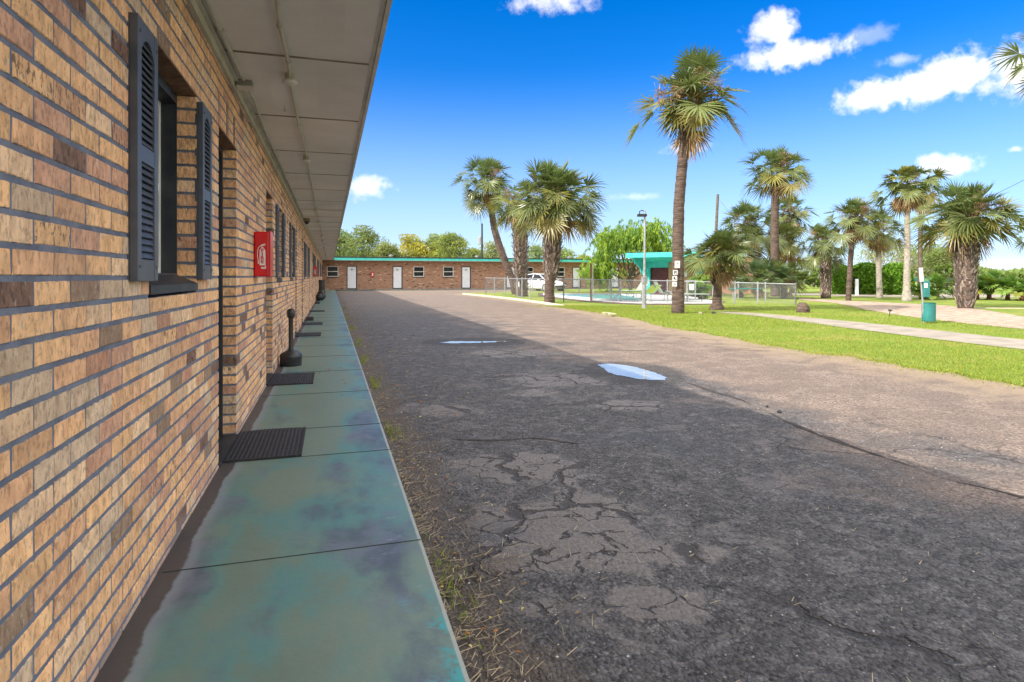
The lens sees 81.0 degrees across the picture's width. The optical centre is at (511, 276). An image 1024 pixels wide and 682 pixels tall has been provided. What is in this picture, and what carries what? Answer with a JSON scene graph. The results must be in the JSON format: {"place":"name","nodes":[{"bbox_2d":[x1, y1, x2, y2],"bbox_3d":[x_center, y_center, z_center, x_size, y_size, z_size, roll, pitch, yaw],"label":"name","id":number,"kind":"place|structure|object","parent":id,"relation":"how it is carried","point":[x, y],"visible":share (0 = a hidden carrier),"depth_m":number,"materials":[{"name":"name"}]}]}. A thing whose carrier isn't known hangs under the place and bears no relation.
{"place":"outdoors","nodes":[
{"label":"outdoors","id":0,"kind":"place"},
{"bbox_2d":[94,290,469,681],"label":"walkway","id":1,"kind":"structure","parent":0,"point":[377,613],"depth_m":2.35,"materials":[{"name":"paint"}]},
{"bbox_2d":[223,427,305,462],"bbox_3d":[-1.675,1.146,4.121,0.461,0.018,0.740,0,0,-17],"label":"door mat","id":2,"kind":"object","parent":1,"relation":"on","point":[265,444],"depth_m":4.05,"materials":[{"name":"black rubber"}]},
{"bbox_2d":[279,308,301,366],"bbox_3d":[-2.868,0.787,7.772,0.278,0.738,0.278,0,0,-17],"label":"ash receptacle","id":3,"kind":"object","parent":1,"relation":"on","point":[290,357],"visible":1,"depth_m":7.72,"materials":[{"name":"black plastic"}]},
{"bbox_2d":[267,372,314,385],"bbox_3d":[-2.465,1.148,6.724,0.461,0.013,0.740,0,0,-17],"label":"door mat","id":4,"kind":"object","parent":1,"relation":"on","point":[291,378],"depth_m":6.65,"materials":[{"name":"black rubber"}]},
{"bbox_2d":[162,291,420,572],"bbox_3d":[-7.807,1.154,25.303,1.006,0.002,50.364,0,0,-17],"label":"walkway joint","id":5,"kind":"object","parent":1,"relation":"on","point":[305,456],"visible":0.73,"depth_m":2.60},
{"bbox_2d":[295,332,320,336],"bbox_3d":[-4.018,1.148,11.844,0.461,0.013,0.740,0,0,-17],"label":"door mat","id":6,"kind":"object","parent":1,"relation":"on","point":[308,334],"depth_m":11.77,"materials":[{"name":"black rubber"}]},
{"bbox_2d":[335,288,636,290],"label":"wing walkway","id":7,"kind":"structure","parent":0,"point":[441,289],"depth_m":53.24,"materials":[{"name":"grey concrete"}]},
{"bbox_2d":[538,293,724,304],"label":"pool soil","id":8,"kind":"structure","parent":0,"point":[541,294],"depth_m":29.52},
{"bbox_2d":[543,293,711,303],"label":"pool deck","id":9,"kind":"structure","parent":8,"relation":"on","point":[660,297],"depth_m":28.91,"materials":[{"name":"beige concrete"}]},
{"bbox_2d":[555,294,648,301],"bbox_3d":[4.704,1.151,33.036,4.767,0.070,11.384,0,0,-1],"label":"pool coping","id":10,"kind":"object","parent":9,"relation":"on","point":[647,300],"visible":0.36,"depth_m":30.31,"materials":[{"name":"white concrete"}]},
{"bbox_2d":[554,294,640,299],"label":"pool water","id":11,"kind":"structure","parent":10,"relation":"in","point":[605,296],"depth_m":34.31,"materials":[{"name":"teal liquid"}]},
{"bbox_2d":[625,285,660,300],"bbox_3d":[6.214,0.790,28.221,1.819,0.760,0.654,0,0,-34],"label":"pool lounger","id":12,"kind":"object","parent":9,"relation":"on","point":[651,289],"visible":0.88,"depth_m":28.43,"materials":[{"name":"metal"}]},
{"bbox_2d":[626,251,712,294],"bbox_3d":[10.264,-0.149,37.761,4.360,2.631,5.450,0,0,33],"label":"pool cabana","id":13,"kind":"object","parent":9,"relation":"on","point":[658,265],"visible":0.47,"depth_m":37.72,"materials":[{"name":"teal paint"}]},
{"bbox_2d":[652,268,668,293],"bbox_3d":[9.444,0.306,38.115,1.080,1.680,0.070,0,0,33],"label":"door","id":14,"kind":"structure","parent":13,"relation":"in","point":[657,273],"depth_m":38.05,"materials":[{"name":"brown wood"}]},
{"bbox_2d":[335,289,1023,681],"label":"parking lot","id":15,"kind":"structure","parent":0,"point":[877,409],"depth_m":3.37,"materials":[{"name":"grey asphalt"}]},
{"bbox_2d":[343,308,483,648],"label":"weeds","id":16,"kind":"object","parent":15,"relation":"on","point":[390,434],"visible":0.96,"depth_m":2.55,"materials":[{"name":"green plant"}]},
{"bbox_2d":[318,300,577,651],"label":"fallen leaves","id":17,"kind":"object","parent":15,"relation":"on","point":[470,645],"visible":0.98,"depth_m":4.87,"materials":[{"name":"brown plant"}]},
{"bbox_2d":[440,341,506,342],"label":"puddle","id":18,"kind":"object","parent":15,"relation":"on","point":[471,341],"visible":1,"depth_m":11.39,"materials":[{"name":"liquid"}]},
{"bbox_2d":[457,437,578,443],"bbox_3d":[0.019,1.242,4.568,0.979,0.001,0.148,0,0,7],"label":"asphalt seam","id":19,"kind":"object","parent":15,"relation":"on","point":[513,439],"visible":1,"depth_m":4.56,"materials":[{"name":"black asphalt"}]},
{"bbox_2d":[462,293,614,314],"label":"kerb","id":20,"kind":"structure","parent":15,"relation":"on","point":[534,301],"depth_m":30.39,"materials":[{"name":"concrete"}]},
{"bbox_2d":[598,364,666,379],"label":"puddle","id":21,"kind":"object","parent":15,"relation":"on","point":[629,371],"visible":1,"depth_m":7.72,"materials":[{"name":"liquid"}]},
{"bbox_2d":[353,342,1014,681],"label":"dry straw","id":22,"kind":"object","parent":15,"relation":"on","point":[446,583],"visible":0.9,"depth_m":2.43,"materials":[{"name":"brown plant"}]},
{"bbox_2d":[685,382,1023,497],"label":"asphalt seam","id":23,"kind":"object","parent":15,"relation":"on","point":[809,430],"visible":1,"depth_m":4.63,"materials":[{"name":"black asphalt"}]},
{"bbox_2d":[340,0,1023,274],"label":"sky","id":24,"kind":"structure","parent":0,"point":[864,88],"materials":[{"name":"blue"}]},
{"bbox_2d":[469,283,1023,386],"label":"lawn","id":25,"kind":"structure","parent":0,"point":[983,303],"depth_m":16.03,"materials":[{"name":"green plant"}]},
{"bbox_2d":[449,155,516,293],"bbox_3d":[-1.960,-3.409,39.951,4.845,9.409,4.954,0,0,-17],"label":"fan palm","id":26,"kind":"object","parent":25,"relation":"on","point":[487,167],"visible":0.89,"depth_m":39.55,"materials":[{"name":"green plant"}]},
{"bbox_2d":[486,277,517,295],"bbox_3d":[-0.626,0.668,38.081,0.319,1.256,6.256,0,0,-20],"label":"chain link fence","id":27,"kind":"object","parent":25,"relation":"on","point":[504,278],"visible":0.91,"depth_m":37.36,"materials":[{"name":"metal"}]},
{"bbox_2d":[481,177,541,296],"bbox_3d":[0.360,-2.308,35.834,4.020,7.208,4.183,0,0,-17],"label":"fan palm","id":28,"kind":"object","parent":25,"relation":"on","point":[520,258],"visible":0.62,"depth_m":35.69,"materials":[{"name":"green plant"}]},
{"bbox_2d":[521,278,562,301],"bbox_3d":[1.414,0.675,30.530,0.208,1.242,5.838,0,0,-19],"label":"chain link fence","id":29,"kind":"object","parent":25,"relation":"on","point":[522,282],"visible":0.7,"depth_m":31.67,"materials":[{"name":"metal"}]},
{"bbox_2d":[527,273,565,290],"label":"parked car","id":30,"kind":"object","parent":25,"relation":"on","point":[559,284],"visible":0.45,"depth_m":48.59,"materials":[{"name":"white paint"}]},
{"bbox_2d":[507,157,609,302],"bbox_3d":[2.141,-2.133,27.348,5.062,6.858,5.190,0,0,3],"label":"fan palm","id":31,"kind":"object","parent":25,"relation":"on","point":[550,216],"visible":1,"depth_m":26.84,"materials":[{"name":"green plant"}]},
{"bbox_2d":[485,277,640,293],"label":"chain link fence","id":32,"kind":"object","parent":25,"relation":"on","point":[532,290],"visible":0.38,"depth_m":42.97,"materials":[{"name":"metal"}]},
{"bbox_2d":[576,217,684,290],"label":"weeping tree","id":33,"kind":"object","parent":25,"relation":"on","point":[629,239],"visible":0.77,"depth_m":47.03,"materials":[{"name":"green plant"}]},
{"bbox_2d":[637,210,647,307],"bbox_3d":[4.917,-0.646,22.583,0.369,3.725,0.200,0,0,0],"label":"lamp post","id":34,"kind":"object","parent":25,"relation":"on","point":[644,280],"visible":0.97,"depth_m":22.54,"materials":[{"name":"metal"}]},
{"bbox_2d":[563,277,794,304],"bbox_3d":[7.304,0.675,27.016,9.943,1.242,1.189,0,0,16],"label":"chain link fence","id":35,"kind":"object","parent":25,"relation":"on","point":[687,281],"visible":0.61,"depth_m":26.99,"materials":[{"name":"metal"}]},
{"bbox_2d":[620,43,754,313],"bbox_3d":[5.765,-2.999,19.409,4.168,8.590,4.740,0,0,-17],"label":"fan palm","id":36,"kind":"object","parent":25,"relation":"on","point":[685,115],"visible":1,"depth_m":19.20,"materials":[{"name":"green plant"}]},
{"bbox_2d":[687,273,711,298],"bbox_3d":[9.500,0.571,30.402,1.302,1.482,1.124,0,0,20],"label":"leafy shrub","id":37,"kind":"object","parent":25,"relation":"on","point":[702,288],"visible":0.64,"depth_m":30.30,"materials":[{"name":"green plant"}]},
{"bbox_2d":[714,194,718,232],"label":"utility pole","id":38,"kind":"object","parent":25,"relation":"on","point":[717,210],"visible":0.35,"depth_m":47.91,"materials":[{"name":"brown wood"}]},
{"bbox_2d":[684,226,765,309],"bbox_3d":[7.474,-0.253,21.453,3.246,3.098,2.951,0,0,15],"label":"fan palm","id":39,"kind":"object","parent":25,"relation":"on","point":[721,254],"visible":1,"depth_m":21.19,"materials":[{"name":"green plant"}]},
{"bbox_2d":[722,256,753,293],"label":"brick hut","id":40,"kind":"object","parent":25,"relation":"on","point":[747,291],"visible":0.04,"depth_m":41.46,"materials":[{"name":"brown brick"}]},
{"bbox_2d":[727,276,755,297],"bbox_3d":[12.965,0.680,33.815,1.783,1.534,1.940,0,0,25],"label":"palmetto bush","id":41,"kind":"object","parent":25,"relation":"on","point":[740,292],"visible":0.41,"depth_m":33.74,"materials":[{"name":"green plant"}]},
{"bbox_2d":[719,199,790,290],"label":"fan palm","id":42,"kind":"object","parent":25,"relation":"on","point":[755,233],"visible":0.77,"depth_m":41.48,"materials":[{"name":"green plant"}]},
{"bbox_2d":[733,256,787,297],"bbox_3d":[13.511,0.267,32.965,3.241,2.864,3.512,0,0,17],"label":"palmetto bush","id":43,"kind":"object","parent":25,"relation":"on","point":[757,268],"visible":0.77,"depth_m":32.70,"materials":[{"name":"green plant"}]},
{"bbox_2d":[725,281,796,304],"bbox_3d":[11.939,0.778,29.923,0.179,1.036,9.644,0,0,0],"label":"chain link fence","id":44,"kind":"object","parent":25,"relation":"on","point":[766,293],"visible":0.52,"depth_m":28.33,"materials":[{"name":"metal"}]},
{"bbox_2d":[740,144,816,296],"bbox_3d":[15.863,-3.323,36.046,4.641,9.237,4.766,0,0,19],"label":"fan palm","id":45,"kind":"object","parent":25,"relation":"on","point":[779,185],"visible":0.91,"depth_m":35.72,"materials":[{"name":"green plant"}]},
{"bbox_2d":[750,259,812,298],"bbox_3d":[14.669,0.333,32.411,3.247,2.581,3.391,0,0,-17],"label":"palmetto bush","id":46,"kind":"object","parent":25,"relation":"on","point":[783,274],"visible":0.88,"depth_m":32.08,"materials":[{"name":"green plant"}]},
{"bbox_2d":[763,222,810,291],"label":"fan palm","id":47,"kind":"object","parent":25,"relation":"on","point":[789,252],"visible":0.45,"depth_m":42.40,"materials":[{"name":"green plant"}]},
{"bbox_2d":[762,194,823,292],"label":"fan palm","id":48,"kind":"object","parent":25,"relation":"on","point":[792,215],"visible":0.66,"depth_m":43.59,"materials":[{"name":"green plant"}]},
{"bbox_2d":[796,302,809,312],"bbox_3d":[9.722,1.063,20.035,0.425,0.394,0.433,0,0,38],"label":"tree stump","id":49,"kind":"object","parent":25,"relation":"on","point":[802,307],"visible":0.91,"depth_m":19.90,"materials":[{"name":"brown wood"}]},
{"bbox_2d":[799,267,820,287],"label":"bush","id":50,"kind":"object","parent":25,"relation":"on","point":[813,278],"visible":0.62,"depth_m":59.72,"materials":[{"name":"green plant"}]},
{"bbox_2d":[793,222,858,297],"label":"fan palm","id":51,"kind":"object","parent":25,"relation":"on","point":[823,253],"visible":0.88,"depth_m":32.86,"materials":[{"name":"green plant"}]},
{"bbox_2d":[831,263,852,293],"bbox_3d":[22.033,0.203,40.503,1.637,2.292,1.628,0,0,-17],"label":"clipped hedge","id":52,"kind":"object","parent":25,"relation":"on","point":[839,281],"visible":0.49,"depth_m":39.88,"materials":[{"name":"green plant"}]},
{"bbox_2d":[822,195,898,300],"bbox_3d":[17.050,-1.386,29.585,3.620,5.364,3.210,0,0,41],"label":"fan palm","id":53,"kind":"object","parent":25,"relation":"on","point":[859,228],"visible":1,"depth_m":29.42,"materials":[{"name":"green plant"}]},
{"bbox_2d":[852,262,875,293],"bbox_3d":[23.893,0.163,40.492,2.028,2.320,2.047,0,0,-17],"label":"clipped hedge","id":54,"kind":"object","parent":25,"relation":"on","point":[864,273],"visible":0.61,"depth_m":39.80,"materials":[{"name":"green plant"}]},
{"bbox_2d":[848,207,914,297],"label":"fan palm","id":55,"kind":"object","parent":25,"relation":"on","point":[876,245],"visible":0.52,"depth_m":32.93,"materials":[{"name":"green plant"}]},
{"bbox_2d":[854,243,928,273],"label":"sparse tree","id":56,"kind":"object","parent":25,"relation":"on","point":[889,254],"visible":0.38,"depth_m":61.27,"materials":[{"name":"green plant"}]},
{"bbox_2d":[882,262,915,294],"bbox_3d":[25.236,0.189,39.401,2.060,2.297,2.050,0,0,-17],"label":"clipped hedge","id":57,"kind":"object","parent":25,"relation":"on","point":[892,278],"visible":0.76,"depth_m":38.80,"materials":[{"name":"green plant"}]},
{"bbox_2d":[866,164,952,300],"bbox_3d":[19.188,-2.094,29.109,3.389,6.780,3.436,0,0,-17],"label":"fan palm","id":58,"kind":"object","parent":25,"relation":"on","point":[913,196],"visible":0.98,"depth_m":28.88,"materials":[{"name":"green plant"}]},
{"bbox_2d":[894,244,953,277],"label":"sparse tree","id":59,"kind":"object","parent":25,"relation":"on","point":[924,262],"visible":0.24,"depth_m":64.91,"materials":[{"name":"green plant"}]},
{"bbox_2d":[919,268,935,322],"bbox_3d":[10.727,0.498,15.480,0.401,1.440,0.330,0,0,26],"label":"dog waste station","id":60,"kind":"object","parent":25,"relation":"on","point":[928,309],"visible":1,"depth_m":15.38,"materials":[{"name":"metal"}]},
{"bbox_2d":[913,186,946,282],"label":"fan palm","id":61,"kind":"object","parent":25,"relation":"on","point":[920,211],"visible":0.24,"depth_m":43.75,"materials":[{"name":"green plant"}]},
{"bbox_2d":[911,273,954,297],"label":"young palm","id":62,"kind":"object","parent":25,"relation":"on","point":[938,280],"visible":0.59,"depth_m":32.10,"materials":[{"name":"green plant"}]},
{"bbox_2d":[923,286,949,299],"bbox_3d":[21.885,1.081,30.933,1.327,1.303,1.265,0,0,9],"label":"bush","id":63,"kind":"object","parent":25,"relation":"on","point":[936,295],"visible":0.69,"depth_m":30.75,"materials":[{"name":"green plant"}]},
{"bbox_2d":[932,263,954,286],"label":"bush","id":64,"kind":"object","parent":25,"relation":"on","point":[948,268],"visible":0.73,"depth_m":59.88,"materials":[{"name":"green plant"}]},
{"bbox_2d":[913,247,980,286],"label":"sparse tree","id":65,"kind":"object","parent":25,"relation":"on","point":[940,258],"visible":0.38,"depth_m":63.06,"materials":[{"name":"green plant"}]},
{"bbox_2d":[952,279,992,299],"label":"young palm","id":66,"kind":"object","parent":25,"relation":"on","point":[981,289],"visible":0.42,"depth_m":30.66,"materials":[{"name":"green plant"}]},
{"bbox_2d":[977,270,1017,299],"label":"young palm","id":67,"kind":"object","parent":25,"relation":"on","point":[991,276],"visible":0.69,"depth_m":30.69,"materials":[{"name":"green plant"}]},
{"bbox_2d":[988,272,1023,299],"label":"young palm","id":68,"kind":"object","parent":25,"relation":"on","point":[1012,281],"visible":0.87,"depth_m":30.07,"materials":[{"name":"green plant"}]},
{"bbox_2d":[998,282,1023,300],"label":"bush","id":69,"kind":"object","parent":25,"relation":"on","point":[1020,290],"visible":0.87,"depth_m":29.54,"materials":[{"name":"green plant"}]},
{"bbox_2d":[711,311,1023,348],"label":"footpath","id":70,"kind":"structure","parent":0,"point":[971,338],"depth_m":13.02,"materials":[{"name":"concrete"}]},
{"bbox_2d":[790,293,1017,296],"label":"side road","id":71,"kind":"structure","parent":0,"point":[944,295],"depth_m":37.34,"materials":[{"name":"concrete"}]},
{"bbox_2d":[799,298,1023,328],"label":"dirt track","id":72,"kind":"structure","parent":0,"point":[972,316],"depth_m":19.84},
{"bbox_2d":[903,179,1023,308],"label":"fan palm","id":73,"kind":"object","parent":72,"relation":"on","point":[964,222],"visible":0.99,"depth_m":22.27,"materials":[{"name":"green plant"}]},
{"bbox_2d":[986,29,1023,101],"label":"fan palm","id":74,"kind":"object","parent":72,"relation":"on","point":[1019,68],"visible":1,"depth_m":15.43,"materials":[{"name":"green plant"}]},
{"label":"ground","id":75,"kind":"structure","parent":0,"visible":0},
{"bbox_2d":[0,0,392,681],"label":"motel building","id":76,"kind":"structure","parent":75,"relation":"on","point":[144,196],"depth_m":2.04,"materials":[{"name":"brick"}]},
{"bbox_2d":[127,12,212,295],"bbox_3d":[-1.548,-0.418,2.608,0.224,1.027,1.320,0,0,-17],"label":"window","id":77,"kind":"structure","parent":76,"relation":"in","point":[155,82],"depth_m":2.36,"materials":[{"name":"paint"}]},
{"bbox_2d":[205,0,244,80],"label":"conduit","id":78,"kind":"object","parent":76,"relation":"attached to","point":[220,30],"visible":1,"depth_m":3.34,"materials":[{"name":"metal"}]},
{"bbox_2d":[218,123,237,466],"bbox_3d":[-1.972,0.112,3.937,0.215,2.088,0.760,0,0,-17],"label":"door","id":79,"kind":"structure","parent":76,"relation":"in","point":[225,441],"depth_m":4.25,"materials":[{"name":"paint"}]},
{"bbox_2d":[236,79,253,90],"bbox_3d":[-1.850,-1.330,4.157,0.105,0.056,0.102,0,0,-17],"label":"junction box","id":80,"kind":"object","parent":76,"relation":"attached to","point":[246,85],"visible":0.89,"depth_m":4.12,"materials":[{"name":"grey metal"}]},
{"bbox_2d":[254,231,272,276],"bbox_3d":[-2.238,-0.197,5.400,0.139,0.408,0.247,0,0,-17],"label":"fire extinguisher cabinet","id":81,"kind":"object","parent":76,"relation":"attached to","point":[263,254],"visible":1,"depth_m":5.29,"materials":[{"name":"red plastic"}]},
{"bbox_2d":[248,91,303,216],"bbox_3d":[-3.326,-1.345,9.012,0.049,0.034,10.020,0,0,-17],"label":"conduit","id":82,"kind":"object","parent":76,"relation":"attached to","point":[258,111],"visible":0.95,"depth_m":5.79,"materials":[{"name":"metal"}]},
{"bbox_2d":[275,204,285,281],"bbox_3d":[-3.125,-0.425,7.981,0.122,0.988,1.320,0,0,-17],"label":"window","id":83,"kind":"structure","parent":76,"relation":"in","point":[283,223],"depth_m":8.04,"materials":[{"name":"paint"}]},
{"bbox_2d":[282,72,296,85],"bbox_3d":[-1.492,-1.325,4.020,0.100,0.079,0.099,0,0,-17],"label":"ceiling lamp","id":84,"kind":"object","parent":76,"relation":"attached to","point":[289,81],"visible":0.88,"depth_m":4.00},
{"bbox_2d":[289,222,295,279],"bbox_3d":[-3.880,-0.425,10.469,0.122,0.988,1.320,0,0,-17],"label":"window","id":85,"kind":"structure","parent":76,"relation":"in","point":[290,224],"depth_m":10.05,"materials":[{"name":"paint"}]},
{"bbox_2d":[274,0,326,258],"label":"conduit","id":86,"kind":"object","parent":76,"relation":"attached to","point":[279,25],"visible":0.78,"depth_m":3.91,"materials":[{"name":"metal"}]},
{"bbox_2d":[304,241,306,278],"bbox_3d":[-5.506,-0.407,15.828,0.122,0.952,1.320,0,0,-17],"label":"window","id":87,"kind":"structure","parent":76,"relation":"in","point":[305,245],"depth_m":16.23,"materials":[{"name":"paint"}]},
{"bbox_2d":[307,246,309,277],"bbox_3d":[-6.261,-0.407,18.316,0.122,0.952,1.320,0,0,-17],"label":"window","id":88,"kind":"structure","parent":76,"relation":"in","point":[308,249],"depth_m":17.89,"materials":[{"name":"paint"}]},
{"bbox_2d":[335,229,360,255],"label":"leafy tree","id":89,"kind":"object","parent":75,"relation":"on","point":[342,241],"visible":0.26,"depth_m":79.12,"materials":[{"name":"green plant"}]},
{"bbox_2d":[340,225,388,256],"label":"leafy tree","id":90,"kind":"object","parent":75,"relation":"on","point":[358,243],"visible":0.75,"depth_m":77.35,"materials":[{"name":"green plant"}]},
{"bbox_2d":[366,242,403,256],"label":"leafy tree","id":91,"kind":"object","parent":75,"relation":"on","point":[384,249],"visible":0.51,"depth_m":75.36,"materials":[{"name":"green plant"}]},
{"bbox_2d":[398,234,437,256],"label":"leafy tree","id":92,"kind":"object","parent":75,"relation":"on","point":[414,248],"visible":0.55,"depth_m":79.23,"materials":[{"name":"yellow plant"}]},
{"bbox_2d":[418,233,445,256],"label":"leafy tree","id":93,"kind":"object","parent":75,"relation":"on","point":[429,243],"visible":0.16,"depth_m":81.30,"materials":[{"name":"green plant"}]},
{"bbox_2d":[430,231,471,257],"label":"leafy tree","id":94,"kind":"object","parent":75,"relation":"on","point":[448,241],"visible":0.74,"depth_m":78.41,"materials":[{"name":"green plant"}]},
{"bbox_2d":[463,247,488,257],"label":"leafy tree","id":95,"kind":"object","parent":75,"relation":"on","point":[475,251],"visible":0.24,"depth_m":83.34,"materials":[{"name":"green plant"}]},
{"bbox_2d":[478,223,482,257],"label":"utility pole","id":96,"kind":"object","parent":75,"relation":"on","point":[480,240],"visible":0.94,"depth_m":71.90,"materials":[{"name":"black wood"}]},
{"bbox_2d":[322,255,642,289],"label":"motel building","id":97,"kind":"structure","parent":75,"relation":"on","point":[345,272],"depth_m":54.31,"materials":[{"name":"red brick"}]},
{"bbox_2d":[327,266,338,277],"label":"window","id":98,"kind":"structure","parent":97,"relation":"in","point":[332,271],"depth_m":51.91,"materials":[{"name":"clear glass"}]},
{"bbox_2d":[347,266,356,288],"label":"door","id":99,"kind":"structure","parent":97,"relation":"in","point":[351,270],"depth_m":52.37,"materials":[{"name":"paint"}]},
{"bbox_2d":[393,266,401,288],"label":"door","id":100,"kind":"structure","parent":97,"relation":"in","point":[397,270],"depth_m":53.51,"materials":[{"name":"paint"}]},
{"bbox_2d":[413,267,423,277],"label":"window","id":101,"kind":"structure","parent":97,"relation":"in","point":[418,272],"depth_m":54.07,"materials":[{"name":"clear glass"}]},
{"bbox_2d":[443,267,452,277],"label":"window","id":102,"kind":"structure","parent":97,"relation":"in","point":[447,271],"depth_m":54.82,"materials":[{"name":"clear glass"}]},
{"bbox_2d":[462,266,470,288],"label":"door","id":103,"kind":"structure","parent":97,"relation":"in","point":[466,270],"depth_m":55.35,"materials":[{"name":"paint"}]},
{"bbox_2d":[572,267,580,287],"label":"door","id":104,"kind":"structure","parent":97,"relation":"in","point":[575,273],"depth_m":58.50,"materials":[{"name":"paint"}]},
{"bbox_2d":[478,240,506,257],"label":"leafy tree","id":105,"kind":"object","parent":75,"relation":"on","point":[490,245],"visible":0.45,"depth_m":87.46,"materials":[{"name":"green plant"}]},
{"bbox_2d":[528,242,543,257],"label":"leafy tree","id":106,"kind":"object","parent":75,"relation":"on","point":[537,252],"visible":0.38,"depth_m":89.45,"materials":[{"name":"green plant"}]},
{"bbox_2d":[560,247,576,258],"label":"leafy tree","id":107,"kind":"object","parent":75,"relation":"on","point":[565,253],"visible":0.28,"depth_m":87.50,"materials":[{"name":"green plant"}]},
{"bbox_2d":[764,262,1023,281],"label":"woodland","id":108,"kind":"object","parent":75,"relation":"on","point":[986,270],"depth_m":119.45,"materials":[{"name":"green plant"}]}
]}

